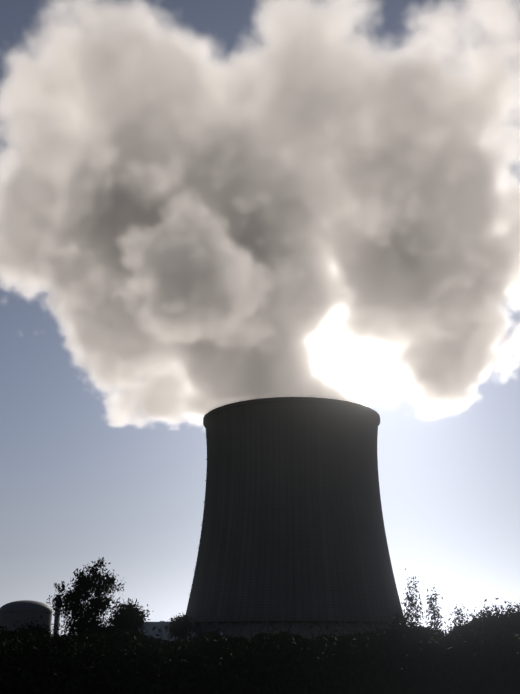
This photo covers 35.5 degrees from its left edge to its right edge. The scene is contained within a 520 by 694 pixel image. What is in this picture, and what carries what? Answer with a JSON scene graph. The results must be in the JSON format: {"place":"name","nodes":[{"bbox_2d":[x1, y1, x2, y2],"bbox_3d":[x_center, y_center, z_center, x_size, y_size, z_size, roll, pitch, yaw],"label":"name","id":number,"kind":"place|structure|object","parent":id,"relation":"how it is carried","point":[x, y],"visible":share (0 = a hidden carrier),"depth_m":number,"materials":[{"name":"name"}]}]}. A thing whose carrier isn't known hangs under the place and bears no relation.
{"place":"outdoors","nodes":[
{"label":"outdoors","id":0,"kind":"place"},
{"bbox_2d":[0,0,519,635],"label":"sky","id":1,"kind":"structure","parent":0,"point":[206,205],"materials":[{"name":"white"}]},
{"label":"ground","id":2,"kind":"structure","parent":0,"visible":0},
{"bbox_2d":[0,594,60,634],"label":"reactor building","id":3,"kind":"structure","parent":2,"relation":"on","point":[22,611],"depth_m":937.01,"materials":[{"name":"concrete"}]},
{"bbox_2d":[15,616,55,634],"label":"bush","id":4,"kind":"object","parent":2,"relation":"on","point":[38,629],"visible":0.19,"depth_m":74.33,"materials":[{"name":"green plant"}]},
{"bbox_2d":[46,557,125,638],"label":"tree","id":5,"kind":"object","parent":2,"relation":"on","point":[87,586],"visible":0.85,"depth_m":85.82,"materials":[{"name":"green plant"}]},
{"bbox_2d":[84,617,122,635],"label":"bush","id":6,"kind":"object","parent":2,"relation":"on","point":[102,628],"visible":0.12,"depth_m":67.68,"materials":[{"name":"green plant"}]},
{"bbox_2d":[102,597,152,637],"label":"tree","id":7,"kind":"object","parent":2,"relation":"on","point":[131,616],"visible":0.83,"depth_m":73.57,"materials":[{"name":"green plant"}]},
{"bbox_2d":[138,621,222,641],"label":"hall building","id":8,"kind":"structure","parent":2,"relation":"on","point":[160,624],"depth_m":379.43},
{"bbox_2d":[167,612,196,640],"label":"bush","id":9,"kind":"object","parent":2,"relation":"on","point":[180,625],"visible":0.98,"depth_m":77.42,"materials":[{"name":"green plant"}]},
{"bbox_2d":[0,615,519,693],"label":"hedge bushes","id":10,"kind":"object","parent":2,"relation":"on","point":[414,659],"visible":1,"depth_m":13.53,"materials":[{"name":"green plant"}]},
{"bbox_2d":[185,395,405,639],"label":"cooling tower","id":11,"kind":"structure","parent":2,"relation":"on","point":[293,533],"depth_m":411.44,"materials":[{"name":"concrete"}]},
{"bbox_2d":[388,603,406,630],"bbox_3d":[6.080,13.221,36.522,1.307,3.378,0.946,-1,-20,2],"label":"tree sapling","id":12,"kind":"object","parent":2,"relation":"on","point":[396,618],"visible":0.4,"depth_m":36.77,"materials":[{"name":"green plant"}]},
{"bbox_2d":[397,568,420,627],"bbox_3d":[5.769,10.901,31.630,1.226,4.450,0.950,-12,-23,30],"label":"tree sapling","id":13,"kind":"object","parent":2,"relation":"on","point":[407,609],"visible":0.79,"depth_m":31.79,"materials":[{"name":"green plant"}]},
{"bbox_2d":[403,592,424,627],"bbox_3d":[6.466,12.148,34.222,1.109,3.846,0.980,-1,-20,2],"label":"tree sapling","id":14,"kind":"object","parent":2,"relation":"on","point":[418,606],"visible":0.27,"depth_m":34.62,"materials":[{"name":"green plant"}]},
{"bbox_2d":[404,606,424,626],"bbox_3d":[5.963,11.607,31.514,1.167,3.038,1.036,-13,-24,32],"label":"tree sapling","id":15,"kind":"object","parent":2,"relation":"on","point":[418,617],"visible":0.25,"depth_m":31.75,"materials":[{"name":"green plant"}]},
{"bbox_2d":[424,603,445,635],"bbox_3d":[7.616,13.088,36.366,0.968,3.523,1.337,18,-27,-41],"label":"tree sapling","id":16,"kind":"object","parent":2,"relation":"on","point":[433,619],"visible":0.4,"depth_m":36.53,"materials":[{"name":"green plant"}]},
{"bbox_2d":[426,587,448,635],"bbox_3d":[6.910,11.210,31.414,0.964,3.722,1.188,-1,-20,2],"label":"tree sapling","id":17,"kind":"object","parent":2,"relation":"on","point":[433,607],"visible":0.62,"depth_m":31.69,"materials":[{"name":"green plant"}]},
{"bbox_2d":[448,604,467,635],"bbox_3d":[8.245,12.433,34.075,1.205,3.214,1.055,4,-20,-12],"label":"tree sapling","id":18,"kind":"object","parent":2,"relation":"on","point":[457,612],"visible":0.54,"depth_m":34.47,"materials":[{"name":"green plant"}]},
{"bbox_2d":[444,622,479,637],"bbox_3d":[13.385,19.741,53.989,2.785,2.879,2.923,-1,-20,2],"label":"bush","id":19,"kind":"object","parent":2,"relation":"on","point":[457,626],"depth_m":54.29,"materials":[{"name":"green plant"}]},
{"bbox_2d":[455,616,490,633],"bbox_3d":[14.391,19.586,53.748,3.659,3.423,3.628,16,-25,-38],"label":"bush","id":20,"kind":"object","parent":2,"relation":"on","point":[476,625],"visible":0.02,"depth_m":53.78,"materials":[{"name":"green plant"}]},
{"bbox_2d":[462,607,513,633],"bbox_3d":[14.936,19.624,54.809,4.443,4.096,5.937,-9,-21,23],"label":"bush","id":21,"kind":"object","parent":2,"relation":"on","point":[491,619],"visible":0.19,"depth_m":54.69,"materials":[{"name":"green plant"}]},
{"bbox_2d":[457,598,519,631],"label":"bush","id":22,"kind":"object","parent":2,"relation":"on","point":[505,615],"visible":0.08,"depth_m":57.84,"materials":[{"name":"green plant"}]},
{"bbox_2d":[492,607,519,634],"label":"bush","id":23,"kind":"object","parent":2,"relation":"on","point":[516,623],"visible":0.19,"depth_m":54.36,"materials":[{"name":"green plant"}]},
{"bbox_2d":[492,602,519,618],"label":"bush","id":24,"kind":"object","parent":2,"relation":"on","point":[511,611],"depth_m":61.27,"materials":[{"name":"green plant"}]}
]}

